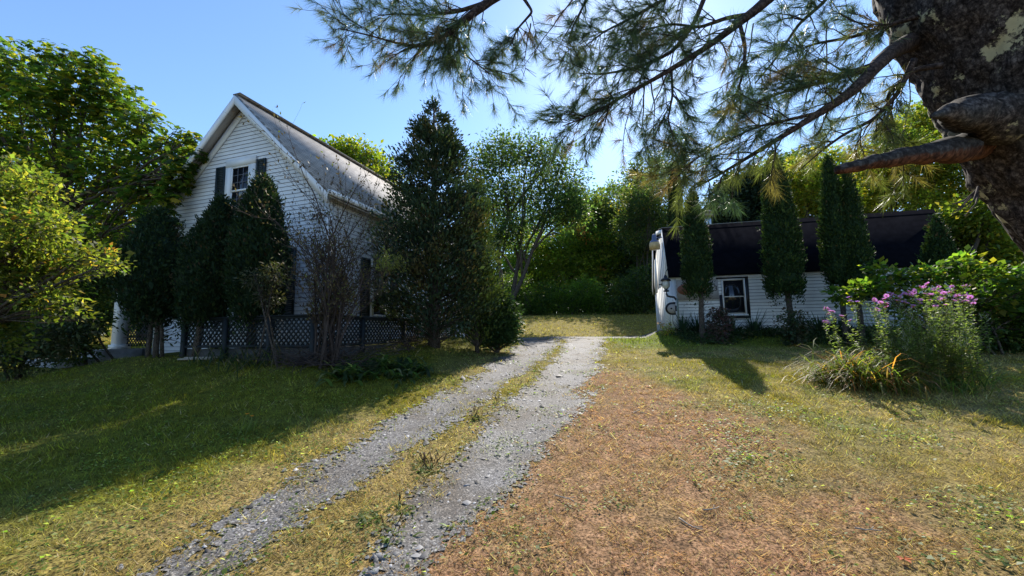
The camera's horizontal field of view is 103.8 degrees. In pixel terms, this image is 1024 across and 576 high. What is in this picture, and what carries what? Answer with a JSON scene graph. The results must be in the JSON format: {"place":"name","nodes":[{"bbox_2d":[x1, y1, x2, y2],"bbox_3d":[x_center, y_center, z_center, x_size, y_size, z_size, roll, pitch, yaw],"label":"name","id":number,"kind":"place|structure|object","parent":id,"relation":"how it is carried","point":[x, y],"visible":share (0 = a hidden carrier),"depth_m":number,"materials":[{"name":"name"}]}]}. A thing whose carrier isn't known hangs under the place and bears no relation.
{"place":"outdoors","nodes":[
{"label":"outdoors","id":0,"kind":"place"},
{"bbox_2d":[136,330,663,575],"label":"gravel driveway","id":1,"kind":"structure","parent":0,"point":[457,507],"depth_m":4.00,"materials":[{"name":"grey gravel"}]},
{"bbox_2d":[372,513,423,550],"bbox_3d":[-0.774,1.630,2.762,0.306,0.164,0.328,4,-8,-39],"label":"plantain","id":2,"kind":"object","parent":1,"relation":"on","point":[384,537],"visible":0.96,"depth_m":2.74,"materials":[{"name":"green plant"}]},
{"bbox_2d":[428,518,461,536],"bbox_3d":[-0.478,1.705,2.881,0.231,0.042,0.240,2,-7,-24],"label":"plantain","id":3,"kind":"object","parent":1,"relation":"on","point":[453,525],"visible":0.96,"depth_m":2.87,"materials":[{"name":"green plant"}]},
{"bbox_2d":[0,0,963,268],"label":"sky","id":4,"kind":"structure","parent":0,"point":[189,58],"materials":[{"name":"blue"}]},
{"bbox_2d":[0,312,1023,575],"bbox_3d":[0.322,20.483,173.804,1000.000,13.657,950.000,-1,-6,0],"label":"ground","id":5,"kind":"structure","parent":0,"point":[682,542],"depth_m":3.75,"materials":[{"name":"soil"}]},
{"bbox_2d":[0,304,110,381],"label":"lilac thicket","id":6,"kind":"object","parent":5,"relation":"on","point":[65,330],"visible":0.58,"depth_m":8.47,"materials":[{"name":"green plant"}]},
{"bbox_2d":[0,167,133,344],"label":"woodland tree","id":7,"kind":"object","parent":5,"relation":"on","point":[111,305],"visible":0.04,"depth_m":16.03,"materials":[{"name":"green plant"}]},
{"bbox_2d":[0,146,136,372],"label":"serviceberry tree","id":8,"kind":"object","parent":5,"relation":"on","point":[19,288],"visible":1,"depth_m":5.20,"materials":[{"name":"green plant"}]},
{"bbox_2d":[35,257,125,369],"bbox_3d":[-11.030,0.668,10.248,2.101,3.044,1.778,-1,-6,0],"label":"shade shrub","id":9,"kind":"object","parent":5,"relation":"on","point":[100,284],"visible":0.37,"depth_m":10.29,"materials":[{"name":"green plant"}]},
{"bbox_2d":[25,349,142,368],"bbox_3d":[-11.744,2.034,11.017,2.120,0.660,1.470,-3,-6,17],"label":"concrete step","id":10,"kind":"object","parent":5,"relation":"on","point":[117,353],"visible":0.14,"depth_m":10.81,"materials":[{"name":"grey concrete"}]},
{"bbox_2d":[0,36,209,358],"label":"chestnut tree","id":11,"kind":"object","parent":5,"relation":"on","point":[71,158],"visible":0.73,"depth_m":12.15,"materials":[{"name":"green plant"}]},
{"bbox_2d":[115,563,123,572],"bbox_3d":[-2.380,1.707,2.437,0.035,0.032,0.081,4,-8,-39],"label":"slate stone","id":12,"kind":"object","parent":5,"relation":"on","point":[120,566],"visible":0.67,"depth_m":2.43,"materials":[{"name":"grey stone"}]},
{"bbox_2d":[101,203,187,360],"bbox_3d":[-8.089,-0.140,9.092,1.748,3.667,1.675,-1,-6,0],"label":"arborvitae","id":13,"kind":"object","parent":5,"relation":"on","point":[142,291],"visible":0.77,"depth_m":8.71,"materials":[{"name":"green plant"}]},
{"bbox_2d":[177,358,214,359],"bbox_3d":[-6.572,1.480,8.371,0.740,0.030,0.100,-1,-6,1],"label":"old board","id":14,"kind":"object","parent":5,"relation":"on","point":[192,358],"visible":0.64,"depth_m":8.32,"materials":[{"name":"grey wood"}]},
{"bbox_2d":[164,190,237,356],"bbox_3d":[-6.747,-0.283,8.924,1.572,3.820,1.429,-1,-6,0],"label":"arborvitae","id":15,"kind":"object","parent":5,"relation":"on","point":[197,286],"visible":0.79,"depth_m":8.52,"materials":[{"name":"green plant"}]},
{"bbox_2d":[181,341,262,368],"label":"border plant","id":16,"kind":"object","parent":5,"relation":"on","point":[220,356],"visible":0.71,"depth_m":8.12,"materials":[{"name":"green plant"}]},
{"bbox_2d":[199,331,284,378],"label":"border plant","id":17,"kind":"object","parent":5,"relation":"on","point":[243,360],"visible":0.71,"depth_m":7.61,"materials":[{"name":"green plant"}]},
{"bbox_2d":[218,169,295,348],"bbox_3d":[-5.428,-0.511,8.633,1.496,4.231,1.489,-1,-6,0],"label":"arborvitae","id":18,"kind":"object","parent":5,"relation":"on","point":[250,242],"visible":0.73,"depth_m":8.28,"materials":[{"name":"green plant"}]},
{"bbox_2d":[220,339,307,372],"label":"border plant","id":19,"kind":"object","parent":5,"relation":"on","point":[263,354],"visible":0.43,"depth_m":7.66,"materials":[{"name":"green plant"}]},
{"bbox_2d":[233,257,296,367],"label":"withered juniper","id":20,"kind":"object","parent":5,"relation":"on","point":[269,295],"visible":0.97,"depth_m":7.84,"materials":[{"name":"grey plant"}]},
{"bbox_2d":[108,92,464,355],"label":"house","id":21,"kind":"structure","parent":5,"relation":"on","point":[234,148],"depth_m":11.02,"materials":[{"name":"white paint"}]},
{"bbox_2d":[224,155,256,209],"bbox_3d":[-7.368,-2.742,10.873,1.060,1.610,0.062,-3,-6,17],"label":"window","id":22,"kind":"structure","parent":21,"relation":"in","point":[237,169],"depth_m":10.92,"materials":[{"name":"white paint"}]},
{"bbox_2d":[370,258,389,316],"bbox_3d":[-3.821,0.037,11.666,0.087,1.716,0.940,-3,-6,17],"label":"window","id":23,"kind":"structure","parent":21,"relation":"in","point":[373,312],"depth_m":11.49,"materials":[{"name":"glass"}]},
{"bbox_2d":[283,452,314,462],"bbox_3d":[-2.199,1.698,4.106,0.219,0.118,0.329,-3,-7,18],"label":"plantain","id":24,"kind":"object","parent":5,"relation":"on","point":[291,461],"visible":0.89,"depth_m":4.05,"materials":[{"name":"green plant"}]},
{"bbox_2d":[223,102,408,375],"bbox_3d":[-3.339,-0.649,7.253,3.281,5.009,3.027,1,-7,-21],"label":"bare shrub","id":25,"kind":"object","parent":5,"relation":"on","point":[333,294],"visible":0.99,"depth_m":7.46,"materials":[{"name":"brown plant"}]},
{"bbox_2d":[179,314,455,360],"bbox_3d":[-4.581,1.690,11.203,3.645,1.603,6.305,-3,-6,17],"label":"lattice fence","id":26,"kind":"object","parent":5,"relation":"on","point":[224,333],"visible":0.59,"depth_m":8.47,"materials":[{"name":"white paint"}]},
{"bbox_2d":[304,360,378,387],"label":"hosta","id":27,"kind":"object","parent":5,"relation":"on","point":[337,371],"visible":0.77,"depth_m":7.08,"materials":[{"name":"green plant"}]},
{"bbox_2d":[325,355,392,383],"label":"hosta","id":28,"kind":"object","parent":5,"relation":"on","point":[355,371],"visible":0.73,"depth_m":7.42,"materials":[{"name":"green plant"}]},
{"bbox_2d":[312,133,407,184],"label":"backyard tree","id":29,"kind":"object","parent":5,"relation":"on","point":[342,146],"visible":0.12,"depth_m":30.58,"materials":[{"name":"green plant"}]},
{"bbox_2d":[362,566,379,575],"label":"slate stone","id":30,"kind":"object","parent":5,"relation":"on","point":[370,572],"visible":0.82,"depth_m":2.36,"materials":[{"name":"grey stone"}]},
{"bbox_2d":[351,503,394,528],"bbox_3d":[-1.052,1.671,2.951,0.302,0.056,0.292,-1,-6,0],"label":"plantain","id":31,"kind":"object","parent":5,"relation":"on","point":[362,516],"visible":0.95,"depth_m":2.94,"materials":[{"name":"green plant"}]},
{"bbox_2d":[355,352,401,372],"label":"hosta","id":32,"kind":"object","parent":5,"relation":"on","point":[385,361],"visible":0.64,"depth_m":8.11,"materials":[{"name":"green plant"}]},
{"bbox_2d":[372,552,388,560],"bbox_3d":[-0.834,1.689,2.517,0.120,0.030,0.069,-2,-6,14],"label":"slate stone","id":33,"kind":"object","parent":5,"relation":"on","point":[379,555],"visible":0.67,"depth_m":2.51,"materials":[{"name":"grey stone"}]},
{"bbox_2d":[372,362,425,389],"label":"hosta","id":34,"kind":"object","parent":5,"relation":"on","point":[391,371],"visible":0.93,"depth_m":7.73,"materials":[{"name":"green plant"}]},
{"bbox_2d":[341,327,462,366],"bbox_3d":[-2.486,1.391,10.274,1.662,1.331,5.871,-3,-6,16],"label":"twiggy brush","id":35,"kind":"object","parent":5,"relation":"on","point":[395,344],"visible":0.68,"depth_m":9.35,"materials":[{"name":"green plant"}]},
{"bbox_2d":[391,492,415,515],"bbox_3d":[-0.828,1.632,3.076,0.170,0.136,0.261,2,-7,-26],"label":"plantain","id":36,"kind":"object","parent":5,"relation":"on","point":[405,506],"visible":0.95,"depth_m":3.08,"materials":[{"name":"green plant"}]},
{"bbox_2d":[388,355,440,376],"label":"hosta","id":37,"kind":"object","parent":5,"relation":"on","point":[408,360],"visible":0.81,"depth_m":8.44,"materials":[{"name":"green plant"}]},
{"bbox_2d":[410,451,429,465],"bbox_3d":[-0.904,1.658,3.960,0.215,0.120,0.278,-1,-6,0],"label":"plantain","id":38,"kind":"object","parent":5,"relation":"on","point":[419,463],"visible":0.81,"depth_m":3.91,"materials":[{"name":"green plant"}]},
{"bbox_2d":[412,448,448,475],"bbox_3d":[-0.762,1.625,3.798,0.308,0.181,0.313,4,-8,-40],"label":"plantain","id":39,"kind":"object","parent":5,"relation":"on","point":[421,469],"visible":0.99,"depth_m":3.77,"materials":[{"name":"green plant"}]},
{"bbox_2d":[355,95,509,347],"bbox_3d":[-2.155,-1.976,11.217,4.283,7.347,4.493,-1,-6,0],"label":"cedar tree","id":40,"kind":"object","parent":5,"relation":"on","point":[429,235],"visible":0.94,"depth_m":10.54,"materials":[{"name":"green plant"}]},
{"bbox_2d":[440,172,510,352],"bbox_3d":[-1.085,-0.723,11.861,2.118,5.396,2.152,-1,-6,0],"label":"juniper bush","id":41,"kind":"object","parent":5,"relation":"on","point":[476,334],"visible":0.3,"depth_m":11.44,"materials":[{"name":"green plant"}]},
{"bbox_2d":[468,404,488,421],"bbox_3d":[-0.433,1.667,5.372,0.260,0.189,0.341,-2,-6,14],"label":"plantain","id":42,"kind":"object","parent":5,"relation":"on","point":[475,415],"visible":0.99,"depth_m":5.38,"materials":[{"name":"green plant"}]},
{"bbox_2d":[472,288,531,353],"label":"yew bush","id":43,"kind":"object","parent":5,"relation":"on","point":[502,338],"visible":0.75,"depth_m":11.59,"materials":[{"name":"green plant"}]},
{"bbox_2d":[0,344,1023,575],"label":"creeping weeds","id":44,"kind":"object","parent":5,"relation":"on","point":[517,567],"visible":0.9,"depth_m":3.39,"materials":[{"name":"green plant"}]},
{"bbox_2d":[475,199,564,302],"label":"woodland tree","id":45,"kind":"object","parent":5,"relation":"on","point":[546,232],"visible":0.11,"depth_m":45.57,"materials":[{"name":"green plant"}]},
{"bbox_2d":[461,121,605,298],"bbox_3d":[0.978,-5.329,30.668,12.048,15.324,6.965,-2,-6,9],"label":"maple tree","id":46,"kind":"object","parent":5,"relation":"on","point":[567,200],"visible":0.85,"depth_m":29.96,"materials":[{"name":"green plant"}]},
{"bbox_2d":[503,271,566,314],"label":"undergrowth shrub","id":47,"kind":"object","parent":5,"relation":"on","point":[531,310],"visible":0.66,"depth_m":30.88,"materials":[{"name":"green plant"}]},
{"bbox_2d":[98,259,1023,315],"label":"woods","id":48,"kind":"object","parent":5,"relation":"on","point":[610,293],"visible":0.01,"depth_m":44.52,"materials":[{"name":"green plant"}]},
{"bbox_2d":[554,494,573,500],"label":"twig","id":49,"kind":"object","parent":5,"relation":"on","point":[564,497],"visible":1,"depth_m":3.14,"materials":[{"name":"grey wood"}]},
{"bbox_2d":[501,217,630,312],"bbox_3d":[5.191,-2.472,40.239,14.389,10.302,8.284,-1,-6,0],"label":"maple tree","id":50,"kind":"object","parent":5,"relation":"on","point":[559,253],"visible":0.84,"depth_m":39.36,"materials":[{"name":"green plant"}]},
{"bbox_2d":[546,273,610,314],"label":"undergrowth shrub","id":51,"kind":"object","parent":5,"relation":"on","point":[570,300],"visible":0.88,"depth_m":30.82,"materials":[{"name":"green plant"}]},
{"bbox_2d":[552,206,620,312],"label":"woodland tree","id":52,"kind":"object","parent":5,"relation":"on","point":[577,249],"depth_m":47.09,"materials":[{"name":"green plant"}]},
{"bbox_2d":[555,179,630,312],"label":"woodland tree","id":53,"kind":"object","parent":5,"relation":"on","point":[603,222],"visible":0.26,"depth_m":42.15,"materials":[{"name":"green plant"}]},
{"bbox_2d":[579,187,627,312],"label":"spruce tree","id":54,"kind":"object","parent":5,"relation":"on","point":[606,268],"visible":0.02,"depth_m":46.94,"materials":[{"name":"green plant"}]},
{"bbox_2d":[594,258,655,314],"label":"undergrowth shrub","id":55,"kind":"object","parent":5,"relation":"on","point":[633,297],"visible":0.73,"depth_m":28.10,"materials":[{"name":"green plant"}]},
{"bbox_2d":[607,156,665,311],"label":"spruce tree","id":56,"kind":"object","parent":5,"relation":"on","point":[635,169],"visible":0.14,"depth_m":40.23,"materials":[{"name":"green plant"}]},
{"bbox_2d":[605,164,668,312],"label":"birch tree","id":57,"kind":"object","parent":5,"relation":"on","point":[653,209],"visible":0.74,"depth_m":34.20,"materials":[{"name":"green plant"}]},
{"bbox_2d":[593,150,689,238],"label":"woodland tree","id":58,"kind":"object","parent":5,"relation":"on","point":[620,182],"visible":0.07,"depth_m":46.65,"materials":[{"name":"green plant"}]},
{"bbox_2d":[614,202,685,310],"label":"woodland tree","id":59,"kind":"object","parent":5,"relation":"on","point":[640,256],"visible":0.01,"depth_m":40.67,"materials":[{"name":"green plant"}]},
{"bbox_2d":[286,0,1023,253],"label":"pine tree","id":60,"kind":"object","parent":5,"relation":"on","point":[961,63],"visible":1,"depth_m":2.83,"materials":[{"name":"green plant"}]},
{"bbox_2d":[656,321,675,339],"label":"weed plant","id":61,"kind":"object","parent":5,"relation":"on","point":[668,328],"visible":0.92,"depth_m":14.59,"materials":[{"name":"green plant"}]},
{"bbox_2d":[659,267,678,330],"bbox_3d":[5.638,0.526,14.427,0.610,2.612,0.370,-2,-6,13],"label":"lamp post","id":62,"kind":"object","parent":5,"relation":"on","point":[671,308],"visible":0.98,"depth_m":14.33,"materials":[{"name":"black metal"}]},
{"bbox_2d":[667,168,683,226],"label":"arborvitae","id":63,"kind":"object","parent":5,"relation":"on","point":[671,218],"visible":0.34,"depth_m":20.90,"materials":[{"name":"green plant"}]},
{"bbox_2d":[644,119,717,199],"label":"red pine","id":64,"kind":"object","parent":5,"relation":"on","point":[676,129],"visible":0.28,"depth_m":28.06,"materials":[{"name":"grey plant"}]},
{"bbox_2d":[665,311,698,332],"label":"yucca","id":65,"kind":"object","parent":5,"relation":"on","point":[682,325],"visible":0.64,"depth_m":14.28,"materials":[{"name":"green plant"}]},
{"bbox_2d":[679,517,701,529],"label":"twig","id":66,"kind":"object","parent":5,"relation":"on","point":[690,525],"visible":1,"depth_m":2.77,"materials":[{"name":"grey wood"}]},
{"bbox_2d":[679,312,705,331],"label":"yucca","id":67,"kind":"object","parent":5,"relation":"on","point":[697,326],"visible":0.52,"depth_m":14.29,"materials":[{"name":"green plant"}]},
{"bbox_2d":[677,188,716,343],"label":"arborvitae","id":68,"kind":"object","parent":5,"relation":"on","point":[696,272],"visible":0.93,"depth_m":13.53,"materials":[{"name":"green plant"}]},
{"bbox_2d":[697,306,737,343],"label":"shrub","id":69,"kind":"object","parent":5,"relation":"on","point":[715,328],"visible":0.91,"depth_m":13.35,"materials":[{"name":"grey plant"}]},
{"bbox_2d":[700,169,761,223],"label":"spruce tree","id":70,"kind":"object","parent":5,"relation":"on","point":[721,216],"visible":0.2,"depth_m":29.23,"materials":[{"name":"green plant"}]},
{"bbox_2d":[722,315,745,332],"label":"yucca","id":71,"kind":"object","parent":5,"relation":"on","point":[733,326],"visible":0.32,"depth_m":13.96,"materials":[{"name":"green plant"}]},
{"bbox_2d":[718,165,765,222],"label":"spruce tree","id":72,"kind":"object","parent":5,"relation":"on","point":[754,189],"visible":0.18,"depth_m":29.01,"materials":[{"name":"green plant"}]},
{"bbox_2d":[741,309,768,333],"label":"yucca","id":73,"kind":"object","parent":5,"relation":"on","point":[755,325],"visible":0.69,"depth_m":13.83,"materials":[{"name":"green plant"}]},
{"bbox_2d":[744,146,814,195],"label":"woodland tree","id":74,"kind":"object","parent":5,"relation":"on","point":[788,162],"depth_m":34.98,"materials":[{"name":"green plant"}]},
{"bbox_2d":[756,146,807,343],"bbox_3d":[8.885,-1.460,13.227,1.420,6.770,1.440,-1,-6,0],"label":"arborvitae","id":75,"kind":"object","parent":5,"relation":"on","point":[784,262],"visible":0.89,"depth_m":12.93,"materials":[{"name":"green plant"}]},
{"bbox_2d":[770,307,817,347],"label":"shrub","id":76,"kind":"object","parent":5,"relation":"on","point":[796,334],"visible":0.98,"depth_m":12.33,"materials":[{"name":"green plant"}]},
{"bbox_2d":[649,209,958,331],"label":"barn garage","id":77,"kind":"structure","parent":5,"relation":"on","point":[897,237],"depth_m":14.55,"materials":[{"name":"white paint"}]},
{"bbox_2d":[721,278,748,315],"bbox_3d":[8.069,0.334,14.578,0.830,1.343,0.087,-2,-6,13],"label":"window","id":78,"kind":"structure","parent":77,"relation":"in","point":[733,290],"depth_m":14.60,"materials":[{"name":"glass"}]},
{"bbox_2d":[851,281,880,304],"bbox_3d":[12.048,0.047,13.655,1.010,1.030,0.087,-2,-6,13],"label":"window","id":79,"kind":"structure","parent":77,"relation":"in","point":[869,299],"depth_m":13.63,"materials":[{"name":"white paint"}]},
{"bbox_2d":[669,324,941,346],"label":"bed groundcover","id":80,"kind":"object","parent":5,"relation":"on","point":[690,335],"visible":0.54,"depth_m":13.22,"materials":[{"name":"green plant"}]},
{"bbox_2d":[782,143,847,217],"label":"woodland tree","id":81,"kind":"object","parent":5,"relation":"on","point":[804,192],"visible":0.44,"depth_m":24.07,"materials":[{"name":"green plant"}]},
{"bbox_2d":[801,311,850,333],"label":"yucca","id":82,"kind":"object","parent":5,"relation":"on","point":[819,324],"visible":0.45,"depth_m":13.23,"materials":[{"name":"green plant"}]},
{"bbox_2d":[815,151,857,344],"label":"arborvitae","id":83,"kind":"object","parent":5,"relation":"on","point":[833,242],"visible":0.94,"depth_m":12.68,"materials":[{"name":"green plant"}]},
{"bbox_2d":[819,312,854,332],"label":"yucca","id":84,"kind":"object","parent":5,"relation":"on","point":[837,327],"visible":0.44,"depth_m":13.33,"materials":[{"name":"green plant"}]},
{"bbox_2d":[817,144,884,210],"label":"woodland tree","id":85,"kind":"object","parent":5,"relation":"on","point":[841,162],"visible":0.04,"depth_m":34.98,"materials":[{"name":"green plant"}]},
{"bbox_2d":[780,338,928,391],"bbox_3d":[5.884,1.340,7.281,2.401,0.837,2.314,-1,-6,0],"label":"daylily clump","id":86,"kind":"object","parent":5,"relation":"on","point":[817,374],"visible":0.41,"depth_m":7.20,"materials":[{"name":"green plant"}]},
{"bbox_2d":[837,173,877,345],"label":"arborvitae","id":87,"kind":"object","parent":5,"relation":"on","point":[861,250],"visible":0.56,"depth_m":12.39,"materials":[{"name":"green plant"}]},
{"bbox_2d":[782,342,950,399],"bbox_3d":[6.008,1.368,6.942,2.592,0.823,2.375,-1,-6,0],"label":"daylily clump","id":88,"kind":"object","parent":5,"relation":"on","point":[849,374],"visible":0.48,"depth_m":6.72,"materials":[{"name":"green plant"}]},
{"bbox_2d":[854,526,880,530],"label":"twig","id":89,"kind":"object","parent":5,"relation":"on","point":[866,529],"visible":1,"depth_m":2.69,"materials":[{"name":"grey wood"}]},
{"bbox_2d":[780,341,982,396],"bbox_3d":[6.338,1.403,7.499,2.805,0.842,3.033,-1,-6,0],"label":"daylily clump","id":90,"kind":"object","parent":5,"relation":"on","point":[838,357],"visible":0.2,"depth_m":7.13,"materials":[{"name":"green plant"}]},
{"bbox_2d":[806,352,965,400],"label":"daylily clump","id":91,"kind":"object","parent":5,"relation":"on","point":[882,385],"visible":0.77,"depth_m":6.38,"materials":[{"name":"green plant"}]},
{"bbox_2d":[840,114,953,213],"bbox_3d":[22.766,-3.909,23.698,4.810,11.858,5.314,2,-7,-21],"label":"woodland tree","id":92,"kind":"object","parent":5,"relation":"on","point":[869,198],"visible":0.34,"depth_m":23.43,"materials":[{"name":"green plant"}]},
{"bbox_2d":[896,556,914,562],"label":"fallen leaf","id":93,"kind":"object","parent":5,"relation":"on","point":[905,558],"visible":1,"depth_m":2.38,"materials":[{"name":"brown plant"}]},
{"bbox_2d":[821,282,994,390],"bbox_3d":[7.168,0.825,7.166,3.412,1.858,1.322,-1,-6,0],"label":"aster plant","id":94,"kind":"object","parent":5,"relation":"on","point":[960,349],"visible":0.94,"depth_m":6.87,"materials":[{"name":"green plant"}]},
{"bbox_2d":[892,97,942,175],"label":"woodland tree","id":95,"kind":"object","parent":5,"relation":"on","point":[924,119],"visible":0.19,"depth_m":27.24,"materials":[{"name":"green plant"}]},
{"bbox_2d":[820,244,1023,354],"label":"viburnum shrub","id":96,"kind":"object","parent":5,"relation":"on","point":[965,271],"visible":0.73,"depth_m":10.01,"materials":[{"name":"green plant"}]},
{"bbox_2d":[843,356,1013,401],"bbox_3d":[6.964,1.411,6.614,2.356,0.663,2.107,-6,-8,40],"label":"grass clump","id":97,"kind":"object","parent":5,"relation":"on","point":[963,388],"visible":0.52,"depth_m":6.39,"materials":[{"name":"green plant"}]},
{"bbox_2d":[883,126,977,211],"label":"woodland tree","id":98,"kind":"object","parent":5,"relation":"on","point":[957,178],"visible":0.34,"depth_m":21.93,"materials":[{"name":"green plant"}]},
{"bbox_2d":[914,211,968,316],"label":"arborvitae","id":99,"kind":"object","parent":5,"relation":"on","point":[937,245],"visible":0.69,"depth_m":11.98,"materials":[{"name":"green plant"}]},
{"bbox_2d":[914,286,1023,353],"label":"shade shrub","id":100,"kind":"object","parent":5,"relation":"on","point":[1018,344],"visible":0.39,"depth_m":10.05,"materials":[{"name":"green plant"}]},
{"bbox_2d":[923,192,1023,326],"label":"woodland tree","id":101,"kind":"object","parent":5,"relation":"on","point":[979,228],"visible":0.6,"depth_m":16.82,"materials":[{"name":"green plant"}]},
{"bbox_2d":[952,355,1023,389],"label":"iris clump","id":102,"kind":"object","parent":5,"relation":"on","point":[990,382],"visible":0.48,"depth_m":6.76,"materials":[{"name":"green plant"}]}
]}

